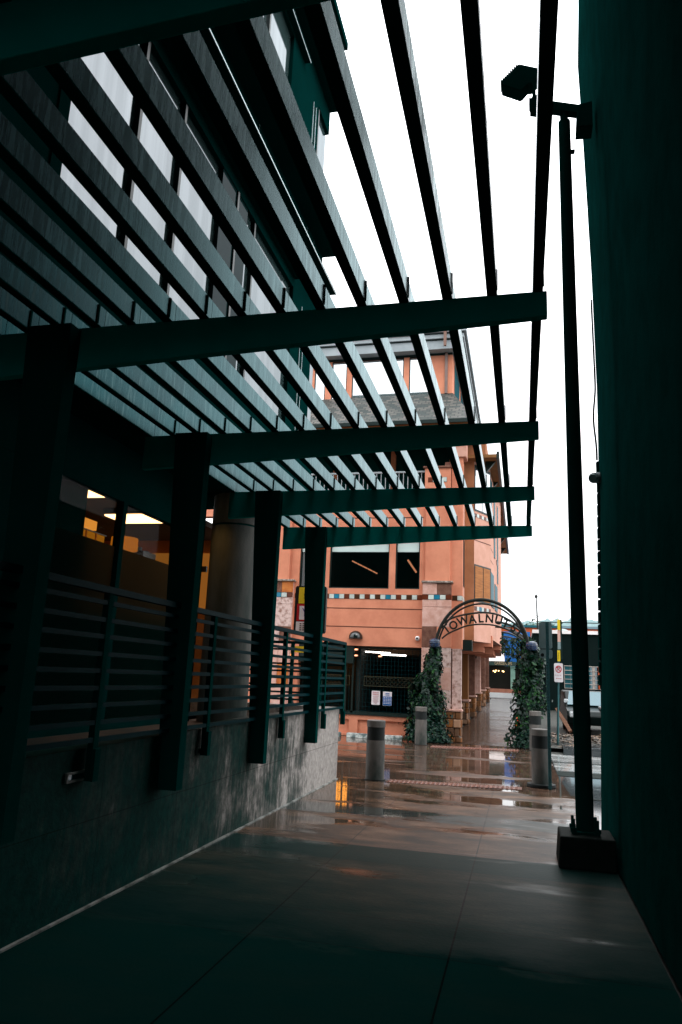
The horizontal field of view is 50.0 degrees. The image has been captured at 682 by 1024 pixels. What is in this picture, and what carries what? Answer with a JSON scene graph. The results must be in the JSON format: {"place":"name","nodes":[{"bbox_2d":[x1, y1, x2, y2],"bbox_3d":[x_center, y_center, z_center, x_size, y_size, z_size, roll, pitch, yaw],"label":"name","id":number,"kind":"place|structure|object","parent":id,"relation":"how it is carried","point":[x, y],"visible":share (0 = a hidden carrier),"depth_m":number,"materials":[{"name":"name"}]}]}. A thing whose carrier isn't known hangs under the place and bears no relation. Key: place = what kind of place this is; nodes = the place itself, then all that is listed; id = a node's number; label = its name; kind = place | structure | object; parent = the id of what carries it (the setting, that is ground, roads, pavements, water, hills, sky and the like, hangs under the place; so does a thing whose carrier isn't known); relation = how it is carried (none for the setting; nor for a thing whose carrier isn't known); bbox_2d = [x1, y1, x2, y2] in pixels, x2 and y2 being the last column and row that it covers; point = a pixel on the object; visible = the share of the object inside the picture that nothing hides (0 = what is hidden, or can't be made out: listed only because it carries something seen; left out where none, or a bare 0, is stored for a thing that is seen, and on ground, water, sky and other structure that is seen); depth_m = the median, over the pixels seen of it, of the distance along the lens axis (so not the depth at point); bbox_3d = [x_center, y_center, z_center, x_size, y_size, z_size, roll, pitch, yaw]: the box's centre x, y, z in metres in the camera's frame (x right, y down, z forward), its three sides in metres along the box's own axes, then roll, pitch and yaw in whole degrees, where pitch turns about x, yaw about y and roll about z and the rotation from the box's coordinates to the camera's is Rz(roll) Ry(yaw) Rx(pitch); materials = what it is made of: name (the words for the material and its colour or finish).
{"place":"outdoors","nodes":[
{"label":"outdoors","id":0,"kind":"place"},
{"bbox_2d":[293,586,327,652],"bbox_3d":[-0.658,3.111,14.264,0.640,3.330,0.129,-1,-13,14],"label":"warning sign","id":1,"kind":"object","parent":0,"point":[299,612],"visible":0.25,"depth_m":14.50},
{"bbox_2d":[0,778,681,1023],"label":"pavement","id":2,"kind":"structure","parent":0,"point":[457,905],"depth_m":4.67,"materials":[{"name":"grey concrete"}]},
{"bbox_2d":[0,702,338,952],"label":"terrace wall","id":3,"kind":"structure","parent":2,"relation":"on","point":[123,822],"depth_m":5.55,"materials":[{"name":"concrete"}]},
{"bbox_2d":[64,770,84,783],"bbox_3d":[-1.752,1.759,4.866,0.016,0.065,0.270,-1,-13,14],"label":"step light","id":4,"kind":"object","parent":3,"relation":"attached to","point":[74,776],"visible":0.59,"depth_m":4.82,"materials":[{"name":"metal"}]},
{"bbox_2d":[0,379,207,738],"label":"storefront","id":5,"kind":"object","parent":3,"relation":"on","point":[96,461],"visible":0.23,"depth_m":8.57,"materials":[{"name":"black glass"}]},
{"bbox_2d":[56,478,211,718],"bbox_3d":[-4.647,1.202,10.116,4.130,3.300,6.500,-1,-13,14],"label":"shop interior","id":6,"kind":"object","parent":3,"relation":"on","point":[76,505],"visible":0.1,"depth_m":12.05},
{"bbox_2d":[83,517,106,542],"bbox_3d":[-3.656,0.476,10.416,0.210,0.730,0.730,-1,-13,14],"label":"display cabinet","id":7,"kind":"object","parent":6,"relation":"in","point":[90,526],"visible":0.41,"depth_m":10.46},
{"bbox_2d":[88,490,104,497],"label":"ceiling panel","id":8,"kind":"structure","parent":6,"relation":"attached to","point":[91,494],"depth_m":9.47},
{"bbox_2d":[110,524,137,551],"bbox_3d":[-3.374,0.361,11.425,0.420,0.480,0.420,-1,-13,14],"label":"lamp shade","id":9,"kind":"object","parent":6,"relation":"hanging from","point":[130,544],"visible":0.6,"depth_m":11.27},
{"bbox_2d":[103,508,160,523],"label":"ceiling panel","id":10,"kind":"structure","parent":6,"relation":"attached to","point":[133,517],"depth_m":10.72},
{"bbox_2d":[132,547,155,559],"bbox_3d":[-3.541,0.954,12.500,0.950,0.720,1.180,-1,-13,14],"label":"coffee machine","id":11,"kind":"object","parent":6,"relation":"in","point":[141,552],"visible":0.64,"depth_m":11.96,"materials":[{"name":"grey metal"}]},
{"bbox_2d":[0,560,346,781],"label":"terrace railing","id":12,"kind":"object","parent":3,"relation":"on","point":[98,687],"visible":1,"depth_m":5.54,"materials":[{"name":"metal"}]},
{"bbox_2d":[196,493,254,721],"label":"round column","id":13,"kind":"structure","parent":3,"relation":"on","point":[230,582],"depth_m":11.01,"materials":[{"name":"concrete"}]},
{"bbox_2d":[0,0,558,844],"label":"pergola","id":14,"kind":"object","parent":3,"relation":"attached to","point":[56,356],"visible":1,"depth_m":4.28,"materials":[{"name":"teal metal"}]},
{"bbox_2d":[248,640,342,709],"bbox_3d":[-1.889,2.756,12.496,3.920,1.145,0.050,-1,-13,14],"label":"end railing","id":15,"kind":"object","parent":3,"relation":"on","point":[291,671],"visible":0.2,"depth_m":12.18,"materials":[{"name":"metal"}]},
{"bbox_2d":[500,64,616,873],"bbox_3d":[2.249,-1.057,7.776,1.028,8.858,0.538,-1,-13,14],"label":"flood light pole","id":16,"kind":"object","parent":2,"relation":"on","point":[585,843],"visible":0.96,"depth_m":7.40,"materials":[{"name":"metal"}]},
{"bbox_2d":[206,0,599,622],"label":"sky","id":17,"kind":"structure","parent":0,"point":[538,564],"materials":[{"name":"white"}]},
{"bbox_2d":[337,736,569,794],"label":"alley road","id":18,"kind":"structure","parent":0,"point":[407,760],"depth_m":14.21,"materials":[{"name":"concrete"}]},
{"bbox_2d":[346,732,366,738],"bbox_3d":[0.488,6.029,19.702,0.670,0.120,0.195,-1,-13,14],"label":"wheel stop","id":19,"kind":"object","parent":18,"relation":"on","point":[356,735],"visible":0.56,"depth_m":19.64,"materials":[{"name":"concrete"}]},
{"bbox_2d":[364,719,385,780],"bbox_3d":[0.560,3.854,11.847,0.336,0.925,0.336,-1,-13,14],"label":"bollard","id":20,"kind":"object","parent":18,"relation":"on","point":[375,751],"visible":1,"depth_m":11.73,"materials":[{"name":"concrete"}]},
{"bbox_2d":[385,735,402,740],"bbox_3d":[1.274,6.020,19.509,0.750,0.120,0.195,-1,-13,14],"label":"wheel stop","id":21,"kind":"object","parent":18,"relation":"on","point":[393,737],"visible":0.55,"depth_m":19.40,"materials":[{"name":"concrete"}]},
{"bbox_2d":[414,707,426,744],"bbox_3d":[2.027,5.416,18.513,0.336,0.925,0.336,-1,-13,14],"label":"bollard","id":22,"kind":"object","parent":18,"relation":"on","point":[421,726],"visible":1,"depth_m":18.40,"materials":[{"name":"grey concrete"}]},
{"bbox_2d":[402,710,453,742],"bbox_3d":[2.288,5.606,19.206,1.361,0.885,0.649,-1,-13,14],"label":"flowering shrub","id":23,"kind":"object","parent":18,"relation":"on","point":[430,732],"visible":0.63,"depth_m":19.02,"materials":[{"name":"green plant"}]},
{"bbox_2d":[387,779,521,789],"bbox_3d":[1.788,4.301,11.543,2.144,0.012,0.297,1,-13,6],"label":"tactile strip","id":24,"kind":"object","parent":18,"relation":"on","point":[457,784],"visible":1,"depth_m":11.52,"materials":[{"name":"brick"}]},
{"bbox_2d":[431,745,518,751],"bbox_3d":[3.290,5.811,17.975,2.241,0.012,0.540,2,-13,3],"label":"tactile strip","id":25,"kind":"object","parent":18,"relation":"on","point":[456,747],"visible":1,"depth_m":17.93,"materials":[{"name":"brick"}]},
{"bbox_2d":[510,717,529,748],"bbox_3d":[4.744,5.683,18.780,0.760,0.780,0.614,-1,-13,14],"label":"flowering shrub","id":26,"kind":"object","parent":18,"relation":"on","point":[521,740],"visible":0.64,"depth_m":18.63,"materials":[{"name":"green plant"}]},
{"bbox_2d":[529,711,541,750],"bbox_3d":[4.828,5.436,18.131,0.336,0.953,0.336,-1,-13,14],"label":"bollard","id":27,"kind":"object","parent":18,"relation":"on","point":[534,719],"visible":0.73,"depth_m":18.08,"materials":[{"name":"grey concrete"}]},
{"bbox_2d":[527,728,555,788],"bbox_3d":[3.241,3.982,11.839,0.450,0.897,0.450,-1,-13,14],"label":"bollard","id":28,"kind":"object","parent":18,"relation":"on","point":[539,754],"visible":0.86,"depth_m":11.72,"materials":[{"name":"grey"}]},
{"bbox_2d":[539,621,552,789],"bbox_3d":[3.322,3.091,11.789,0.210,2.620,0.086,-1,-13,14],"label":"sign post","id":29,"kind":"object","parent":18,"relation":"on","point":[545,635],"visible":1,"depth_m":11.92,"materials":[{"name":"metal"}]},
{"bbox_2d":[341,698,681,1000],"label":"ground","id":30,"kind":"structure","parent":0,"point":[595,730],"depth_m":18.90,"materials":[{"name":"grey concrete"}]},
{"bbox_2d":[206,329,508,742],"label":"corner building","id":31,"kind":"structure","parent":30,"relation":"on","point":[403,595],"depth_m":21.55,"materials":[{"name":"paint"}]},
{"bbox_2d":[299,549,304,585],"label":"window","id":32,"kind":"structure","parent":31,"relation":"in","point":[302,563],"depth_m":21.88,"materials":[{"name":"grey glass"}]},
{"bbox_2d":[314,372,324,399],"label":"penthouse window","id":33,"kind":"structure","parent":31,"relation":"in","point":[319,387],"depth_m":24.67,"materials":[{"name":"white glass"}]},
{"bbox_2d":[331,363,346,398],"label":"penthouse window","id":34,"kind":"structure","parent":31,"relation":"in","point":[340,369],"depth_m":24.61,"materials":[{"name":"white glass"}]},
{"bbox_2d":[349,631,362,638],"bbox_3d":[0.422,3.516,20.923,0.400,0.230,0.400,-1,-13,14],"label":"wall lamp","id":35,"kind":"object","parent":31,"relation":"attached to","point":[355,634],"visible":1,"depth_m":20.77,"materials":[{"name":"black metal"}]},
{"bbox_2d":[329,544,389,588],"bbox_3d":[0.553,1.505,21.493,1.790,1.510,0.065,-1,-13,14],"label":"window","id":36,"kind":"structure","parent":31,"relation":"in","point":[367,566],"depth_m":21.49,"materials":[{"name":"black glass"}]},
{"bbox_2d":[298,646,421,715],"bbox_3d":[0.520,4.763,20.819,3.590,1.860,0.065,-1,-13,14],"label":"garage grille","id":37,"kind":"object","parent":31,"relation":"on","point":[374,677],"visible":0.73,"depth_m":20.72,"materials":[{"name":"metal"}]},
{"bbox_2d":[371,691,379,704],"bbox_3d":[0.975,5.217,20.512,0.240,0.380,0.011,-1,-13,14],"label":"parking notice","id":38,"kind":"object","parent":37,"relation":"attached to","point":[375,699],"visible":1,"depth_m":20.51,"materials":[{"name":"white paper"}]},
{"bbox_2d":[383,692,391,705],"bbox_3d":[1.295,5.222,20.429,0.250,0.380,0.016,-1,-13,14],"label":"rules notice","id":39,"kind":"object","parent":37,"relation":"attached to","point":[387,698],"visible":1,"depth_m":20.43,"materials":[{"name":"blue paint"}]},
{"bbox_2d":[351,359,403,397],"bbox_3d":[1.224,-4.418,24.243,1.740,1.300,0.075,-1,-13,14],"label":"penthouse window","id":40,"kind":"structure","parent":31,"relation":"in","point":[375,369],"depth_m":24.24,"materials":[{"name":"white glass"}]},
{"bbox_2d":[365,650,390,653],"bbox_3d":[1.033,4.139,21.597,0.871,0.086,0.044,-1,-13,14],"label":"garage tube","id":41,"kind":"object","parent":31,"relation":"attached to","point":[382,652],"visible":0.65,"depth_m":21.56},
{"bbox_2d":[381,653,404,655],"bbox_3d":[1.549,4.209,21.558,0.751,0.076,0.044,-1,-13,14],"label":"garage tube","id":42,"kind":"object","parent":31,"relation":"attached to","point":[394,654],"visible":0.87,"depth_m":21.53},
{"bbox_2d":[395,543,419,588],"bbox_3d":[1.942,1.489,21.153,0.710,1.510,0.065,-1,-13,14],"label":"window","id":43,"kind":"structure","parent":31,"relation":"in","point":[407,575],"depth_m":21.16,"materials":[{"name":"black glass"}]},
{"bbox_2d":[409,358,427,394],"bbox_3d":[2.583,-4.434,23.910,0.700,1.300,0.075,-1,-13,14],"label":"penthouse window","id":44,"kind":"structure","parent":31,"relation":"in","point":[417,386],"depth_m":23.91,"materials":[{"name":"white glass"}]},
{"bbox_2d":[443,331,447,393],"bbox_3d":[3.364,-4.916,23.487,0.090,2.160,0.555,-1,-13,14],"label":"downspout","id":45,"kind":"object","parent":31,"relation":"attached to","point":[446,363],"visible":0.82,"depth_m":23.54,"materials":[{"name":"metal"}]},
{"bbox_2d":[454,367,458,398],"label":"side window","id":46,"kind":"structure","parent":31,"relation":"in","point":[456,383],"depth_m":24.85,"materials":[{"name":"teal glass"}]},
{"bbox_2d":[463,540,464,586],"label":"slit window","id":47,"kind":"structure","parent":31,"relation":"in","point":[463,540],"depth_m":21.06,"materials":[{"name":"grey glass"}]},
{"bbox_2d":[398,646,460,743],"bbox_3d":[2.309,4.862,19.578,1.803,2.619,0.809,-1,-13,14],"label":"climbing ivy","id":48,"kind":"object","parent":30,"relation":"on","point":[429,693],"visible":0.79,"depth_m":19.40,"materials":[{"name":"green plant"}]},
{"bbox_2d":[429,638,439,647],"bbox_3d":[2.529,3.538,19.729,0.330,0.240,0.330,-1,-13,14],"label":"lantern","id":49,"kind":"object","parent":48,"relation":"on","point":[434,642],"visible":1,"depth_m":19.62,"materials":[{"name":"blue glass"}]},
{"bbox_2d":[435,598,528,642],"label":"entrance arch","id":50,"kind":"structure","parent":30,"relation":"on","point":[512,615],"depth_m":19.72,"materials":[{"name":"metal"}]},
{"bbox_2d":[500,636,520,666],"bbox_3d":[5.276,4.298,22.521,0.773,0.989,0.342,-1,-13,14],"label":"hanging vine","id":51,"kind":"object","parent":50,"relation":"hanging from","point":[504,644],"visible":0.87,"depth_m":22.53,"materials":[{"name":"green plant"}]},
{"bbox_2d":[454,698,516,746],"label":"brick walkway","id":52,"kind":"structure","parent":30,"relation":"on","point":[488,725],"depth_m":25.59,"materials":[{"name":"brick"}]},
{"bbox_2d":[495,621,522,637],"bbox_3d":[4.959,5.254,23.426,2.563,3.495,0.070,-1,-13,14],"label":"walkway hoop","id":53,"kind":"object","parent":30,"relation":"on","point":[511,625],"visible":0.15,"depth_m":23.65,"materials":[{"name":"metal"}]},
{"bbox_2d":[489,631,529,697],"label":"cafe building","id":54,"kind":"structure","parent":30,"relation":"on","point":[500,684],"depth_m":51.70,"materials":[{"name":"white paint"}]},
{"bbox_2d":[501,627,534,709],"bbox_3d":[5.822,5.963,26.744,2.563,3.495,0.070,-1,-13,14],"label":"walkway hoop","id":55,"kind":"object","parent":30,"relation":"on","point":[512,634],"visible":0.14,"depth_m":26.96,"materials":[{"name":"metal"}]},
{"bbox_2d":[504,636,552,748],"bbox_3d":[4.917,4.740,19.227,1.263,2.933,0.854,-1,-13,14],"label":"climbing ivy","id":56,"kind":"object","parent":30,"relation":"on","point":[529,683],"visible":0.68,"depth_m":19.03,"materials":[{"name":"green plant"}]},
{"bbox_2d":[525,641,537,650],"bbox_3d":[4.996,3.509,19.125,0.330,0.240,0.330,-1,-13,14],"label":"lantern","id":57,"kind":"object","parent":56,"relation":"on","point":[531,645],"visible":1,"depth_m":19.02,"materials":[{"name":"blue glass"}]},
{"bbox_2d":[523,615,539,624],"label":"tree","id":58,"kind":"object","parent":30,"relation":"on","point":[532,622],"visible":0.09,"depth_m":90.93,"materials":[{"name":"grey plant"}]},
{"bbox_2d":[531,630,600,710],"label":"dark side building","id":59,"kind":"structure","parent":30,"relation":"on","point":[566,662],"depth_m":37.48,"materials":[{"name":"paint"}]},
{"bbox_2d":[535,594,538,629],"bbox_3d":[10.559,5.432,39.435,0.165,1.982,0.162,10,-15,-30],"label":"street lamp","id":60,"kind":"object","parent":59,"relation":"on","point":[536,596],"visible":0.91,"depth_m":39.41,"materials":[{"name":"grey metal"}]},
{"bbox_2d":[540,621,599,623],"bbox_3d":[14.097,6.088,38.323,7.000,0.510,0.050,-1,-13,14],"label":"roof rail","id":61,"kind":"object","parent":59,"relation":"on","point":[570,622],"visible":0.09,"depth_m":38.84,"materials":[{"name":"metal"}]},
{"bbox_2d":[564,665,600,689],"bbox_3d":[12.495,8.424,37.134,2.200,1.140,0.090,-1,-13,14],"label":"window","id":62,"kind":"structure","parent":59,"relation":"in","point":[593,671],"depth_m":37.19,"materials":[{"name":"teal glass"}]},
{"bbox_2d":[560,690,600,734],"bbox_3d":[8.360,6.742,24.626,1.720,1.370,4.649,-1,-13,14],"label":"parked car","id":63,"kind":"object","parent":30,"relation":"on","point":[566,703],"visible":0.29,"depth_m":23.66,"materials":[{"name":"paint"}]},
{"bbox_2d":[562,744,600,756],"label":"lot kerb","id":64,"kind":"structure","parent":30,"relation":"on","point":[569,750],"depth_m":17.60,"materials":[{"name":"concrete"}]},
{"bbox_2d":[578,0,681,992],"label":"wall","id":65,"kind":"structure","parent":30,"relation":"on","point":[630,67],"depth_m":5.62,"materials":[{"name":"paint"}]},
{"bbox_2d":[590,299,597,459],"bbox_3d":[3.161,-1.678,9.144,0.057,2.145,0.023,-1,-13,14],"label":"wall cable","id":66,"kind":"object","parent":65,"relation":"attached to","point":[593,418],"depth_m":9.12,"materials":[{"name":"black rubber"}]},
{"bbox_2d":[588,461,600,482],"bbox_3d":[3.063,-0.469,8.714,0.140,0.310,0.317,-8,-16,39],"label":"security camera","id":67,"kind":"object","parent":65,"relation":"attached to","point":[595,477],"visible":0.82,"depth_m":8.60,"materials":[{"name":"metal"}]},
{"bbox_3d":[-1.605,-5.603,0.025,15.000,14.000,13.402,-1,-13,14],"label":"passage building","id":68,"kind":"object","parent":30,"relation":"on","visible":0},
{"bbox_2d":[0,0,347,509],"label":"office building","id":69,"kind":"structure","parent":68,"relation":"attached to","point":[290,32],"depth_m":8.62,"materials":[{"name":"grey glass"}]},
{"bbox_2d":[60,42,219,318],"bbox_3d":[-1.831,-3.352,7.209,0.090,2.260,2.830,-1,-13,14],"label":"window","id":70,"kind":"structure","parent":69,"relation":"in","point":[99,65],"depth_m":7.02,"materials":[{"name":"white glass"}]},
{"bbox_2d":[236,217,289,418],"bbox_3d":[-1.076,-2.635,10.256,0.090,2.260,1.970,-1,-13,14],"label":"window","id":71,"kind":"structure","parent":69,"relation":"in","point":[249,284],"depth_m":10.17,"materials":[{"name":"white glass"}]},
{"bbox_2d":[263,12,290,78],"bbox_3d":[-1.006,-6.607,10.735,0.090,2.300,1.400,-1,-13,14],"label":"window","id":72,"kind":"structure","parent":69,"relation":"in","point":[276,24],"depth_m":11.14,"materials":[{"name":"white glass"}]},
{"bbox_2d":[307,365,312,420],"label":"window","id":73,"kind":"structure","parent":69,"relation":"in","point":[311,369],"depth_m":12.52,"materials":[{"name":"white glass"}]},
{"bbox_2d":[316,109,325,171],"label":"window","id":74,"kind":"structure","parent":69,"relation":"in","point":[321,136],"depth_m":13.35,"materials":[{"name":"white glass"}]},
{"bbox_2d":[501,624,597,636],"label":"orange warehouse","id":75,"kind":"structure","parent":0,"point":[529,628],"depth_m":61.27,"materials":[{"name":"teal"}]},
{"bbox_2d":[509,618,598,626],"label":"hills","id":76,"kind":"structure","parent":0,"point":[569,624],"depth_m":225.25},
{"bbox_2d":[551,759,600,829],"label":"parking lot","id":77,"kind":"structure","parent":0,"point":[568,783],"depth_m":11.94,"materials":[{"name":"grey asphalt"}]},
{"bbox_2d":[551,754,600,773],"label":"pale slabs","id":78,"kind":"structure","parent":77,"relation":"on","point":[568,767],"depth_m":15.58,"materials":[{"name":"grey concrete"}]},
{"bbox_2d":[552,762,600,800],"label":"lot joint strips","id":79,"kind":"object","parent":77,"relation":"on","point":[572,774],"visible":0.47,"depth_m":13.75,"materials":[{"name":"concrete"}]},
{"bbox_2d":[551,733,600,748],"bbox_3d":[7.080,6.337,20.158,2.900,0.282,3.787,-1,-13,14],"label":"mulch","id":80,"kind":"object","parent":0,"point":[571,738],"visible":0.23,"depth_m":20.43,"materials":[{"name":"gravel"}]},
{"bbox_2d":[554,649,562,744],"bbox_3d":[5.863,4.597,19.669,0.230,3.352,0.094,-1,-13,14],"label":"no parking sign","id":81,"kind":"object","parent":80,"relation":"on","point":[558,671],"visible":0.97,"depth_m":19.66,"materials":[{"name":"white metal"}]},
{"bbox_2d":[557,620,562,660],"bbox_3d":[5.963,3.498,19.893,0.153,1.120,0.059,8,-14,-23],"label":"bus stop sign","id":82,"kind":"object","parent":81,"relation":"attached to","point":[559,627],"visible":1,"depth_m":19.89,"materials":[{"name":"yellow metal"}]},
{"bbox_2d":[555,708,571,732],"bbox_3d":[6.216,5.798,20.359,0.156,0.664,0.612,9,-14,-25],"label":"timber","id":83,"kind":"object","parent":80,"relation":"on","point":[564,721],"visible":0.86,"depth_m":20.29,"materials":[{"name":"brown wood"}]},
{"bbox_2d":[561,795,598,826],"bbox_3d":[3.102,3.898,9.463,0.430,0.001,3.100,-1,-13,14],"label":"pavement corner","id":84,"kind":"object","parent":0,"point":[569,804],"visible":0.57,"depth_m":9.83,"materials":[{"name":"grey concrete"}]}
]}

